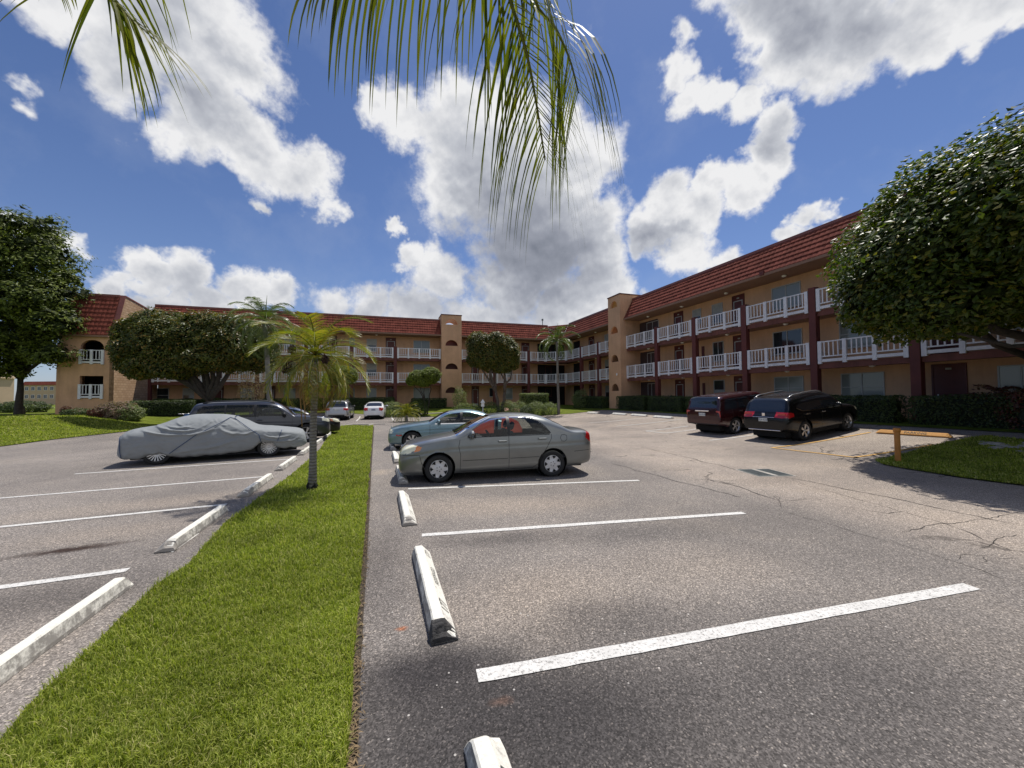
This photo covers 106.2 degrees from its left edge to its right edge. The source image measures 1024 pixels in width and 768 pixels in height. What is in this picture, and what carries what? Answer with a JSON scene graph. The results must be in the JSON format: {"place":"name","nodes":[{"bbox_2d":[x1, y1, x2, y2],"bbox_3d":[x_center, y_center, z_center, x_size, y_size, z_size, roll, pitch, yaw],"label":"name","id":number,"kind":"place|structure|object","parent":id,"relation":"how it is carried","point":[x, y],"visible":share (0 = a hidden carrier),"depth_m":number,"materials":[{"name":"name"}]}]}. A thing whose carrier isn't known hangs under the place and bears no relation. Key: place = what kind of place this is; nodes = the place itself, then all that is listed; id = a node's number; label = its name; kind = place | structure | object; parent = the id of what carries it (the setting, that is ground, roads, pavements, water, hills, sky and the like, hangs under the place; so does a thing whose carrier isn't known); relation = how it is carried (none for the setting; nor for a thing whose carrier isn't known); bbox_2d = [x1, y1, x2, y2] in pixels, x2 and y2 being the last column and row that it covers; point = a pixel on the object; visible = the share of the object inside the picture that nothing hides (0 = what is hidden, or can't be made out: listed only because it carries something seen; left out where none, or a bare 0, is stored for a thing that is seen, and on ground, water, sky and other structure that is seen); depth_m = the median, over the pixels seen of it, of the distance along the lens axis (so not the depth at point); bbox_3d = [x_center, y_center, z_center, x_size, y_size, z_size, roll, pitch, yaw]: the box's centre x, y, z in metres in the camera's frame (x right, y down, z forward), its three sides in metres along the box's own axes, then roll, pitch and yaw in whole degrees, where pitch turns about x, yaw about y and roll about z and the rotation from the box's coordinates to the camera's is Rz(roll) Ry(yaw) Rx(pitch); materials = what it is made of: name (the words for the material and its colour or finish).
{"place":"outdoors","nodes":[
{"label":"outdoors","id":0,"kind":"place"},
{"bbox_2d":[0,410,1023,767],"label":"parking lot","id":1,"kind":"structure","parent":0,"point":[934,682],"depth_m":3.77,"materials":[{"name":"asphalt"}]},
{"bbox_2d":[0,568,128,588],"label":"road marking","id":2,"kind":"object","parent":1,"relation":"on","point":[62,578],"visible":1,"depth_m":4.03,"materials":[{"name":"paint"}]},
{"bbox_2d":[0,577,133,685],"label":"wheel stop","id":3,"kind":"object","parent":1,"relation":"on","point":[18,657],"visible":1,"depth_m":3.00,"materials":[{"name":"concrete"}]},
{"bbox_2d":[0,503,226,527],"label":"road marking","id":4,"kind":"object","parent":1,"relation":"on","point":[109,515],"visible":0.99,"depth_m":6.16,"materials":[{"name":"paint"}]},
{"bbox_2d":[0,476,262,498],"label":"road marking","id":5,"kind":"object","parent":1,"relation":"on","point":[126,487],"visible":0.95,"depth_m":8.16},
{"bbox_2d":[76,459,286,473],"bbox_3d":[-8.920,2.287,10.761,4.735,0.001,0.105,0,-2,-26],"label":"road marking","id":6,"kind":"object","parent":1,"relation":"on","point":[178,466],"visible":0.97,"depth_m":10.65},
{"bbox_2d":[0,424,373,767],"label":"grass strip","id":7,"kind":"object","parent":1,"relation":"on","point":[273,616],"depth_m":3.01,"materials":[{"name":"plant"}]},
{"bbox_2d":[248,310,377,489],"bbox_3d":[-4.045,0.417,7.992,2.426,3.902,2.301,-1,-2,15],"label":"palm tree","id":8,"kind":"object","parent":7,"relation":"on","point":[317,338],"visible":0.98,"depth_m":7.82,"materials":[{"name":"green plant"}]},
{"bbox_2d":[154,505,228,552],"bbox_3d":[-4.541,2.023,5.553,0.214,0.131,1.786,0,-2,-18],"label":"wheel stop","id":9,"kind":"object","parent":1,"relation":"on","point":[181,537],"visible":1,"depth_m":5.22,"materials":[{"name":"concrete"}]},
{"bbox_2d":[117,414,306,464],"bbox_3d":[-9.280,1.647,12.393,4.680,1.400,1.954,1,-2,-30],"label":"covered car","id":10,"kind":"object","parent":1,"relation":"on","point":[195,435],"visible":1,"depth_m":11.50,"materials":[{"name":"fabric"}]},
{"bbox_2d":[237,473,273,496],"bbox_3d":[-5.414,2.114,8.170,0.214,0.131,1.786,0,-2,-18],"label":"wheel stop","id":11,"kind":"object","parent":1,"relation":"on","point":[252,488],"visible":1,"depth_m":7.85,"materials":[{"name":"concrete"}]},
{"bbox_2d":[189,400,329,441],"bbox_3d":[-10.612,1.618,16.494,5.052,1.871,2.385,1,-2,-27],"label":"parked suv","id":12,"kind":"object","parent":1,"relation":"on","point":[288,417],"visible":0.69,"depth_m":16.06,"materials":[{"name":"black paint"}]},
{"bbox_2d":[274,456,296,470],"bbox_3d":[-6.312,2.203,10.770,0.214,0.132,1.786,0,-2,-18],"label":"wheel stop","id":13,"kind":"object","parent":1,"relation":"on","point":[286,464],"visible":1,"depth_m":10.41,"materials":[{"name":"concrete"}]},
{"bbox_2d":[249,406,339,434],"bbox_3d":[-11.108,1.873,19.264,4.544,1.545,2.090,1,-2,-27],"label":"parked sedan","id":14,"kind":"object","parent":1,"relation":"on","point":[334,423],"visible":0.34,"depth_m":19.39,"materials":[{"name":"black paint"}]},
{"bbox_2d":[325,399,354,419],"bbox_3d":[-14.912,2.228,33.507,2.209,1.772,4.794,0,-1,-16],"label":"parked suv","id":15,"kind":"object","parent":1,"relation":"on","point":[344,409],"visible":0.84,"depth_m":31.50,"materials":[{"name":"white paint"}]},
{"bbox_2d":[346,428,373,767],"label":"soil edge","id":16,"kind":"object","parent":1,"relation":"on","point":[358,649],"visible":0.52,"depth_m":3.07,"materials":[{"name":"soil"}]},
{"bbox_2d":[346,427,374,767],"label":"dry clippings","id":17,"kind":"object","parent":16,"relation":"on","point":[350,765],"visible":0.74,"depth_m":2.37,"materials":[{"name":"plant"}]},
{"bbox_2d":[364,402,387,418],"bbox_3d":[-12.263,2.348,34.579,2.090,1.545,4.544,0,-1,-15],"label":"parked sedan","id":18,"kind":"object","parent":1,"relation":"on","point":[374,409],"visible":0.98,"depth_m":32.64,"materials":[{"name":"white paint"}]},
{"bbox_2d":[395,465,408,483],"bbox_3d":[-2.629,2.123,9.140,0.214,0.131,1.786,0,-2,-19],"label":"wheel stop","id":19,"kind":"object","parent":1,"relation":"on","point":[402,478],"visible":0.72,"depth_m":8.46,"materials":[{"name":"concrete"}]},
{"bbox_2d":[392,402,421,421],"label":"dwarf palm","id":20,"kind":"object","parent":1,"relation":"on","point":[407,411],"visible":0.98,"depth_m":29.31,"materials":[{"name":"green plant"}]},
{"bbox_2d":[397,490,417,525],"bbox_3d":[-1.780,2.031,6.456,0.214,0.132,1.785,0,-2,-19],"label":"wheel stop","id":21,"kind":"object","parent":1,"relation":"on","point":[408,518],"visible":1,"depth_m":6.03,"materials":[{"name":"concrete"}]},
{"bbox_2d":[412,545,458,644],"bbox_3d":[-0.805,1.935,3.779,0.214,0.139,1.787,0,-2,-19],"label":"wheel stop","id":22,"kind":"object","parent":1,"relation":"on","point":[440,626],"visible":1,"depth_m":3.35,"materials":[{"name":"concrete"}]},
{"bbox_2d":[388,409,501,444],"bbox_3d":[-2.276,1.704,14.836,4.684,1.465,2.164,0,-2,-11],"label":"parked sedan","id":23,"kind":"object","parent":1,"relation":"on","point":[400,434],"visible":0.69,"depth_m":13.87,"materials":[{"name":"blue paint"}]},
{"bbox_2d":[464,736,511,767],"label":"wheel stop","id":24,"kind":"object","parent":1,"relation":"on","point":[484,752],"visible":1,"depth_m":1.91,"materials":[{"name":"concrete"}]},
{"bbox_2d":[398,412,590,482],"bbox_3d":[-0.402,1.479,9.487,4.544,1.545,2.090,0,-2,-12],"label":"parked sedan","id":25,"kind":"object","parent":1,"relation":"on","point":[542,445],"visible":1,"depth_m":8.76,"materials":[{"name":"grey paint"}]},
{"bbox_2d":[408,480,638,488],"bbox_3d":[0.338,2.134,8.176,4.968,0.001,0.105,0,-2,-7],"label":"road marking","id":26,"kind":"object","parent":1,"relation":"on","point":[522,484],"visible":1,"depth_m":8.16,"materials":[{"name":"paint"}]},
{"bbox_2d":[422,512,745,535],"bbox_3d":[1.229,2.046,5.661,4.983,0.001,0.116,0,-2,-10],"label":"road marking","id":27,"kind":"object","parent":1,"relation":"on","point":[561,525],"visible":1,"depth_m":5.61,"materials":[{"name":"paint"}]},
{"bbox_2d":[687,391,763,433],"bbox_3d":[10.720,1.275,18.288,4.600,1.840,2.271,-5,0,-22],"label":"parked suv","id":28,"kind":"object","parent":1,"relation":"on","point":[723,411],"visible":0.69,"depth_m":17.13,"materials":[{"name":"red paint"}]},
{"bbox_2d":[476,583,978,681],"bbox_3d":[2.114,1.960,3.156,4.832,0.001,0.132,0,-2,-14],"label":"road marking","id":29,"kind":"object","parent":1,"relation":"on","point":[545,663],"visible":1,"depth_m":3.00,"materials":[{"name":"paint"}]},
{"bbox_2d":[734,469,794,476],"bbox_3d":[6.050,2.136,9.222,0.900,0.046,0.900,0,-2,-3],"label":"storm drain","id":30,"kind":"object","parent":1,"relation":"on","point":[764,473],"visible":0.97,"depth_m":9.17,"materials":[{"name":"black metal"}]},
{"bbox_2d":[744,390,857,440],"bbox_3d":[11.725,1.163,15.587,4.647,1.856,2.225,-5,0,-22],"label":"parked suv","id":31,"kind":"object","parent":1,"relation":"on","point":[798,415],"visible":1,"depth_m":14.67,"materials":[{"name":"black paint"}]},
{"bbox_2d":[876,429,952,437],"bbox_3d":[14.045,1.728,13.509,0.202,0.132,1.951,0,-2,-23],"label":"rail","id":32,"kind":"object","parent":1,"relation":"on","point":[932,434],"visible":0.9,"depth_m":13.29,"materials":[{"name":"wood"}]},
{"bbox_2d":[875,435,1023,484],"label":"grass island","id":33,"kind":"structure","parent":1,"relation":"on","point":[964,460],"depth_m":9.95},
{"bbox_2d":[893,428,900,460],"bbox_3d":[10.319,1.679,10.292,0.154,1.005,0.154,0,-2,0],"label":"bollard","id":34,"kind":"object","parent":33,"relation":"on","point":[897,443],"visible":0.91,"depth_m":10.25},
{"bbox_2d":[815,103,1023,358],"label":"clipped tree","id":35,"kind":"object","parent":33,"relation":"on","point":[934,255],"visible":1,"depth_m":8.84,"materials":[{"name":"green plant"}]},
{"bbox_2d":[0,405,1023,445],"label":"lawn","id":36,"kind":"structure","parent":0,"point":[157,420],"depth_m":28.71,"materials":[{"name":"plant"}]},
{"bbox_2d":[0,400,54,412],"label":"shrub","id":37,"kind":"object","parent":36,"relation":"on","point":[9,407],"visible":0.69,"depth_m":33.65,"materials":[{"name":"green plant"}]},
{"bbox_2d":[0,204,102,413],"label":"shade tree","id":38,"kind":"object","parent":36,"relation":"on","point":[35,322],"visible":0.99,"depth_m":29.04,"materials":[{"name":"green plant"}]},
{"bbox_2d":[59,407,91,415],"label":"shrub","id":39,"kind":"object","parent":36,"relation":"on","point":[73,412],"visible":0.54,"depth_m":27.50,"materials":[{"name":"green plant"}]},
{"bbox_2d":[0,414,155,445],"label":"grass","id":40,"kind":"structure","parent":36,"relation":"on","point":[12,418],"depth_m":22.02,"materials":[{"name":"plant"}]},
{"bbox_2d":[86,407,112,417],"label":"shrub","id":41,"kind":"object","parent":36,"relation":"on","point":[90,412],"visible":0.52,"depth_m":27.46,"materials":[{"name":"red plant"}]},
{"bbox_2d":[94,401,140,419],"bbox_3d":[-29.288,2.079,28.497,2.636,1.671,2.550,0,-2,0],"label":"shrub","id":42,"kind":"object","parent":36,"relation":"on","point":[108,406],"visible":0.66,"depth_m":27.89,"materials":[{"name":"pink plant"}]},
{"bbox_2d":[114,402,146,420],"bbox_3d":[-28.585,2.162,28.759,2.002,1.644,1.938,1,-2,-41],"label":"shrub","id":43,"kind":"object","parent":36,"relation":"on","point":[137,417],"visible":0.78,"depth_m":28.47,"materials":[{"name":"green plant"}]},
{"bbox_2d":[126,399,196,415],"bbox_3d":[-29.763,2.062,32.815,4.470,1.527,1.882,1,-2,-32],"label":"hedge","id":44,"kind":"object","parent":36,"relation":"on","point":[175,407],"visible":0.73,"depth_m":32.41,"materials":[{"name":"green plant"}]},
{"bbox_2d":[153,398,252,411],"bbox_3d":[-28.027,1.968,35.131,7.528,1.481,1.403,0,-2,-18],"label":"hedge","id":45,"kind":"object","parent":36,"relation":"on","point":[230,408],"visible":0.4,"depth_m":35.21,"materials":[{"name":"green plant"}]},
{"bbox_2d":[236,371,265,413],"bbox_3d":[-21.524,1.085,31.904,2.603,4.597,2.292,0,-2,-26],"label":"flowering tree","id":46,"kind":"object","parent":36,"relation":"on","point":[256,385],"visible":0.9,"depth_m":31.93,"materials":[{"name":"green plant"}]},
{"bbox_2d":[257,397,323,410],"bbox_3d":[-21.486,2.007,37.255,5.818,1.440,1.383,0,-2,-18],"label":"hedge","id":47,"kind":"object","parent":36,"relation":"on","point":[296,402],"visible":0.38,"depth_m":36.93,"materials":[{"name":"green plant"}]},
{"bbox_2d":[321,365,358,399],"bbox_3d":[-16.547,0.607,37.005,3.615,4.961,2.156,0,-2,0],"label":"tree","id":48,"kind":"object","parent":36,"relation":"on","point":[352,372],"visible":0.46,"depth_m":36.58,"materials":[{"name":"green plant"}]},
{"bbox_2d":[323,396,394,409],"bbox_3d":[-15.390,2.011,39.014,6.773,1.480,1.484,0,-2,-18],"label":"hedge","id":49,"kind":"object","parent":36,"relation":"on","point":[360,403],"visible":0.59,"depth_m":38.64,"materials":[{"name":"green plant"}]},
{"bbox_2d":[385,401,401,417],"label":"shrub","id":50,"kind":"object","parent":36,"relation":"on","point":[390,413],"visible":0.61,"depth_m":35.84,"materials":[{"name":"green plant"}]},
{"bbox_2d":[409,398,428,415],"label":"shrub","id":51,"kind":"object","parent":36,"relation":"on","point":[425,409],"visible":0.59,"depth_m":37.11,"materials":[{"name":"green plant"}]},
{"bbox_2d":[405,367,441,413],"bbox_3d":[-8.741,0.808,38.024,3.710,5.068,2.230,0,-2,0],"label":"tree","id":52,"kind":"object","parent":36,"relation":"on","point":[427,377],"visible":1,"depth_m":37.52,"materials":[{"name":"green plant"}]},
{"bbox_2d":[411,398,446,408],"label":"hedge","id":53,"kind":"object","parent":36,"relation":"on","point":[438,403],"visible":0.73,"depth_m":40.86,"materials":[{"name":"green plant"}]},
{"bbox_2d":[452,386,466,413],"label":"shrub","id":54,"kind":"object","parent":36,"relation":"on","point":[459,397],"visible":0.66,"depth_m":38.32,"materials":[{"name":"green plant"}]},
{"bbox_2d":[452,403,481,416],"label":"shrub","id":55,"kind":"object","parent":36,"relation":"on","point":[468,407],"visible":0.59,"depth_m":35.68,"materials":[{"name":"green plant"}]},
{"bbox_2d":[473,401,500,416],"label":"shrub","id":56,"kind":"object","parent":36,"relation":"on","point":[491,407],"visible":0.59,"depth_m":34.92,"materials":[{"name":"green plant"}]},
{"bbox_2d":[465,330,520,411],"bbox_3d":[-1.776,-0.874,36.112,5.290,8.514,3.347,0,-2,0],"label":"clipped tree","id":57,"kind":"object","parent":36,"relation":"on","point":[498,352],"visible":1,"depth_m":35.34,"materials":[{"name":"green plant"}]},
{"bbox_2d":[495,400,518,412],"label":"shrub","id":58,"kind":"object","parent":36,"relation":"on","point":[509,404],"visible":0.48,"depth_m":35.47,"materials":[{"name":"green plant"}]},
{"bbox_2d":[519,393,548,408],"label":"hedge","id":59,"kind":"object","parent":36,"relation":"on","point":[527,398],"visible":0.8,"depth_m":42.53,"materials":[{"name":"green plant"}]},
{"bbox_2d":[527,400,547,415],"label":"shrub","id":60,"kind":"object","parent":36,"relation":"on","point":[538,409],"visible":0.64,"depth_m":35.37,"materials":[{"name":"green plant"}]},
{"bbox_2d":[55,182,1023,418],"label":"apartment building","id":61,"kind":"structure","parent":36,"relation":"on","point":[763,320],"depth_m":29.85,"materials":[{"name":"paint"}]},
{"bbox_2d":[157,388,168,400],"bbox_3d":[-33.097,1.091,36.434,1.024,1.390,0.088,0,-2,-18],"label":"window","id":62,"kind":"structure","parent":61,"relation":"in","point":[161,392],"depth_m":36.47,"materials":[{"name":"glass"}]},
{"bbox_2d":[183,388,193,398],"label":"window","id":63,"kind":"structure","parent":61,"relation":"in","point":[187,392],"depth_m":37.08,"materials":[{"name":"glass"}]},
{"bbox_2d":[367,363,376,375],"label":"window","id":64,"kind":"structure","parent":61,"relation":"in","point":[372,367],"depth_m":42.27,"materials":[{"name":"glass"}]},
{"bbox_2d":[367,339,376,351],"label":"window","id":65,"kind":"structure","parent":61,"relation":"in","point":[370,342],"depth_m":42.36,"materials":[{"name":"glass"}]},
{"bbox_2d":[386,362,393,382],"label":"door","id":66,"kind":"structure","parent":61,"relation":"in","point":[389,365],"depth_m":42.82,"materials":[{"name":"wood"}]},
{"bbox_2d":[386,338,395,357],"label":"door","id":67,"kind":"structure","parent":61,"relation":"in","point":[390,342],"depth_m":42.93,"materials":[{"name":"wood"}]},
{"bbox_2d":[413,388,429,399],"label":"window","id":68,"kind":"structure","parent":61,"relation":"in","point":[416,394],"depth_m":43.79,"materials":[{"name":"glass"}]},
{"bbox_2d":[413,340,429,352],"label":"window","id":69,"kind":"structure","parent":61,"relation":"in","point":[423,345],"depth_m":43.98,"materials":[{"name":"glass"}]},
{"bbox_2d":[472,386,478,405],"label":"door","id":70,"kind":"structure","parent":61,"relation":"in","point":[475,389],"depth_m":45.73,"materials":[{"name":"wood"}]},
{"bbox_2d":[521,343,528,360],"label":"door","id":71,"kind":"structure","parent":61,"relation":"in","point":[524,346],"depth_m":47.81,"materials":[{"name":"wood"}]},
{"bbox_2d":[589,360,594,380],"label":"door","id":72,"kind":"structure","parent":61,"relation":"in","point":[591,363],"depth_m":43.06,"materials":[{"name":"wood"}]},
{"bbox_2d":[674,311,683,338],"bbox_3d":[13.302,-4.583,30.729,0.088,2.360,0.977,0,-2,-19],"label":"door","id":73,"kind":"structure","parent":61,"relation":"in","point":[678,316],"depth_m":30.75,"materials":[{"name":"wood"}]},
{"bbox_2d":[674,345,684,373],"bbox_3d":[13.322,-1.884,30.643,0.088,2.360,0.977,0,-2,-19],"label":"door","id":74,"kind":"structure","parent":61,"relation":"in","point":[678,350],"depth_m":30.73,"materials":[{"name":"wood"}]},
{"bbox_2d":[675,379,684,397],"bbox_3d":[13.357,0.825,30.561,0.058,2.360,0.977,0,-2,-19],"label":"door","id":75,"kind":"structure","parent":61,"relation":"in","point":[679,384],"depth_m":30.52,"materials":[{"name":"wood"}]},
{"bbox_2d":[711,302,722,324],"bbox_3d":[14.522,-4.989,27.230,0.088,1.410,0.966,0,-2,-19],"label":"window","id":76,"kind":"structure","parent":61,"relation":"in","point":[717,308],"depth_m":27.23,"materials":[{"name":"glass"}]},
{"bbox_2d":[712,341,723,361],"bbox_3d":[14.543,-2.290,27.143,0.088,1.410,0.966,0,-2,-19],"label":"window","id":77,"kind":"structure","parent":61,"relation":"in","point":[718,347],"depth_m":27.13,"materials":[{"name":"glass"}]},
{"bbox_2d":[713,380,724,392],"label":"window","id":78,"kind":"structure","parent":61,"relation":"in","point":[719,385],"depth_m":27.05,"materials":[{"name":"glass"}]},
{"bbox_2d":[733,335,741,369],"bbox_3d":[15.113,-2.061,25.549,0.058,2.360,0.913,0,-2,-19],"label":"door","id":79,"kind":"structure","parent":61,"relation":"in","point":[736,339],"depth_m":25.76,"materials":[{"name":"wood"}]},
{"bbox_2d":[734,376,742,390],"bbox_3d":[15.134,0.648,25.462,0.058,2.360,0.913,0,-2,-19],"label":"door","id":80,"kind":"structure","parent":61,"relation":"in","point":[738,386],"depth_m":25.61,"materials":[{"name":"wood"}]},
{"bbox_2d":[732,293,744,326],"bbox_3d":[15.078,-4.759,25.630,0.088,2.360,0.913,0,-2,-19],"label":"door","id":81,"kind":"structure","parent":61,"relation":"in","point":[738,300],"depth_m":25.72,"materials":[{"name":"wood"}]},
{"bbox_2d":[771,281,800,311],"bbox_3d":[16.116,-5.147,22.654,0.088,1.410,1.766,0,-2,-19],"label":"window","id":82,"kind":"structure","parent":61,"relation":"in","point":[794,288],"depth_m":22.59,"materials":[{"name":"glass"}]},
{"bbox_2d":[772,328,802,355],"bbox_3d":[16.137,-2.449,22.568,0.088,1.410,1.766,0,-2,-19],"label":"window","id":83,"kind":"structure","parent":61,"relation":"in","point":[794,336],"depth_m":22.52,"materials":[{"name":"glass"}]},
{"bbox_2d":[774,376,803,392],"bbox_3d":[16.157,0.260,22.482,0.088,1.410,1.766,0,-2,-19],"label":"window","id":84,"kind":"structure","parent":61,"relation":"in","point":[788,383],"depth_m":22.46,"materials":[{"name":"glass"}]},
{"bbox_2d":[839,321,881,349],"bbox_3d":[17.325,-2.542,19.157,0.088,1.460,1.871,0,-2,-19],"label":"window","id":85,"kind":"structure","parent":61,"relation":"in","point":[843,332],"depth_m":19.52,"materials":[{"name":"glass"}]},
{"bbox_2d":[841,372,884,398],"bbox_3d":[17.346,0.167,19.070,0.088,1.460,1.871,0,-2,-19],"label":"window","id":86,"kind":"structure","parent":61,"relation":"in","point":[867,383],"depth_m":19.03,"materials":[{"name":"glass"}]},
{"bbox_2d":[930,338,958,354],"bbox_3d":[18.357,-2.383,16.238,0.058,2.360,1.062,0,-2,-19],"label":"balcony railing","id":87,"kind":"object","parent":61,"relation":"in","point":[934,342],"depth_m":16.33,"materials":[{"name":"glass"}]},
{"bbox_2d":[931,363,967,398],"bbox_3d":[18.364,0.326,16.147,0.088,2.360,1.062,0,-2,-19],"label":"door","id":88,"kind":"structure","parent":61,"relation":"in","point":[952,378],"depth_m":16.15,"materials":[{"name":"wood"}]},
{"bbox_2d":[997,364,1023,392],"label":"window","id":89,"kind":"structure","parent":61,"relation":"in","point":[1008,375],"depth_m":14.59,"materials":[{"name":"glass"}]},
{"bbox_2d":[540,402,556,415],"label":"shrub","id":90,"kind":"object","parent":36,"relation":"on","point":[549,412],"visible":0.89,"depth_m":35.12,"materials":[{"name":"green plant"}]},
{"bbox_2d":[535,324,580,414],"bbox_3d":[4.078,-1.311,34.923,3.723,8.570,3.576,1,-2,-34],"label":"palm tree","id":91,"kind":"object","parent":36,"relation":"on","point":[551,337],"visible":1,"depth_m":34.94,"materials":[{"name":"green plant"}]},
{"bbox_2d":[571,388,587,407],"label":"shrub","id":92,"kind":"object","parent":36,"relation":"on","point":[575,404],"visible":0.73,"depth_m":39.32,"materials":[{"name":"green plant"}]},
{"bbox_2d":[573,396,608,408],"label":"hedge","id":93,"kind":"object","parent":36,"relation":"on","point":[600,402],"visible":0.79,"depth_m":37.44,"materials":[{"name":"green plant"}]},
{"bbox_2d":[616,395,652,410],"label":"hedge","id":94,"kind":"object","parent":36,"relation":"on","point":[638,402],"visible":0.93,"depth_m":32.02,"materials":[{"name":"green plant"}]},
{"bbox_2d":[647,395,688,412],"bbox_3d":[11.712,1.543,28.842,1.159,1.455,3.756,0,-2,-19],"label":"hedge","id":95,"kind":"object","parent":36,"relation":"on","point":[667,403],"visible":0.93,"depth_m":28.36,"materials":[{"name":"green plant"}]},
{"bbox_2d":[829,394,909,422],"bbox_3d":[15.601,1.167,17.605,1.195,1.431,3.771,0,-2,-19],"label":"hedge","id":96,"kind":"object","parent":36,"relation":"on","point":[885,409],"visible":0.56,"depth_m":16.43,"materials":[{"name":"green plant"}]},
{"bbox_2d":[907,393,1022,428],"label":"hedge","id":97,"kind":"object","parent":36,"relation":"on","point":[953,410],"visible":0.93,"depth_m":14.11,"materials":[{"name":"green plant"}]},
{"bbox_2d":[966,384,1023,430],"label":"hedge","id":98,"kind":"object","parent":36,"relation":"on","point":[1018,421],"visible":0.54,"depth_m":12.97,"materials":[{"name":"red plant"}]},
{"bbox_2d":[0,0,1023,400],"label":"sky","id":99,"kind":"structure","parent":0,"point":[748,126],"materials":[{"name":"blue"}]},
{"label":"ground","id":100,"kind":"structure","parent":0,"visible":0},
{"bbox_2d":[0,376,14,403],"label":"apartment block","id":101,"kind":"structure","parent":100,"relation":"on","point":[7,390],"depth_m":90.67,"materials":[{"name":"white paint"}]},
{"bbox_2d":[24,381,55,404],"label":"apartment block","id":102,"kind":"structure","parent":100,"relation":"on","point":[39,391],"depth_m":139.98,"materials":[{"name":"paint"}]},
{"bbox_2d":[103,305,282,413],"bbox_3d":[-22.747,-1.079,27.671,11.962,8.714,6.319,0,-2,0],"label":"clipped tree","id":103,"kind":"object","parent":100,"relation":"on","point":[184,348],"visible":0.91,"depth_m":26.09,"materials":[{"name":"green plant"}]},
{"bbox_2d":[226,297,304,413],"bbox_3d":[-16.216,-1.403,25.245,4.301,8.870,4.818,0,-2,0],"label":"palm tree","id":104,"kind":"object","parent":100,"relation":"on","point":[265,331],"visible":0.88,"depth_m":24.87,"materials":[{"name":"green plant"}]},
{"bbox_2d":[0,0,623,262],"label":"coconut palm","id":105,"kind":"object","parent":100,"relation":"on","point":[121,15],"visible":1,"depth_m":1.75,"materials":[{"name":"green plant"}]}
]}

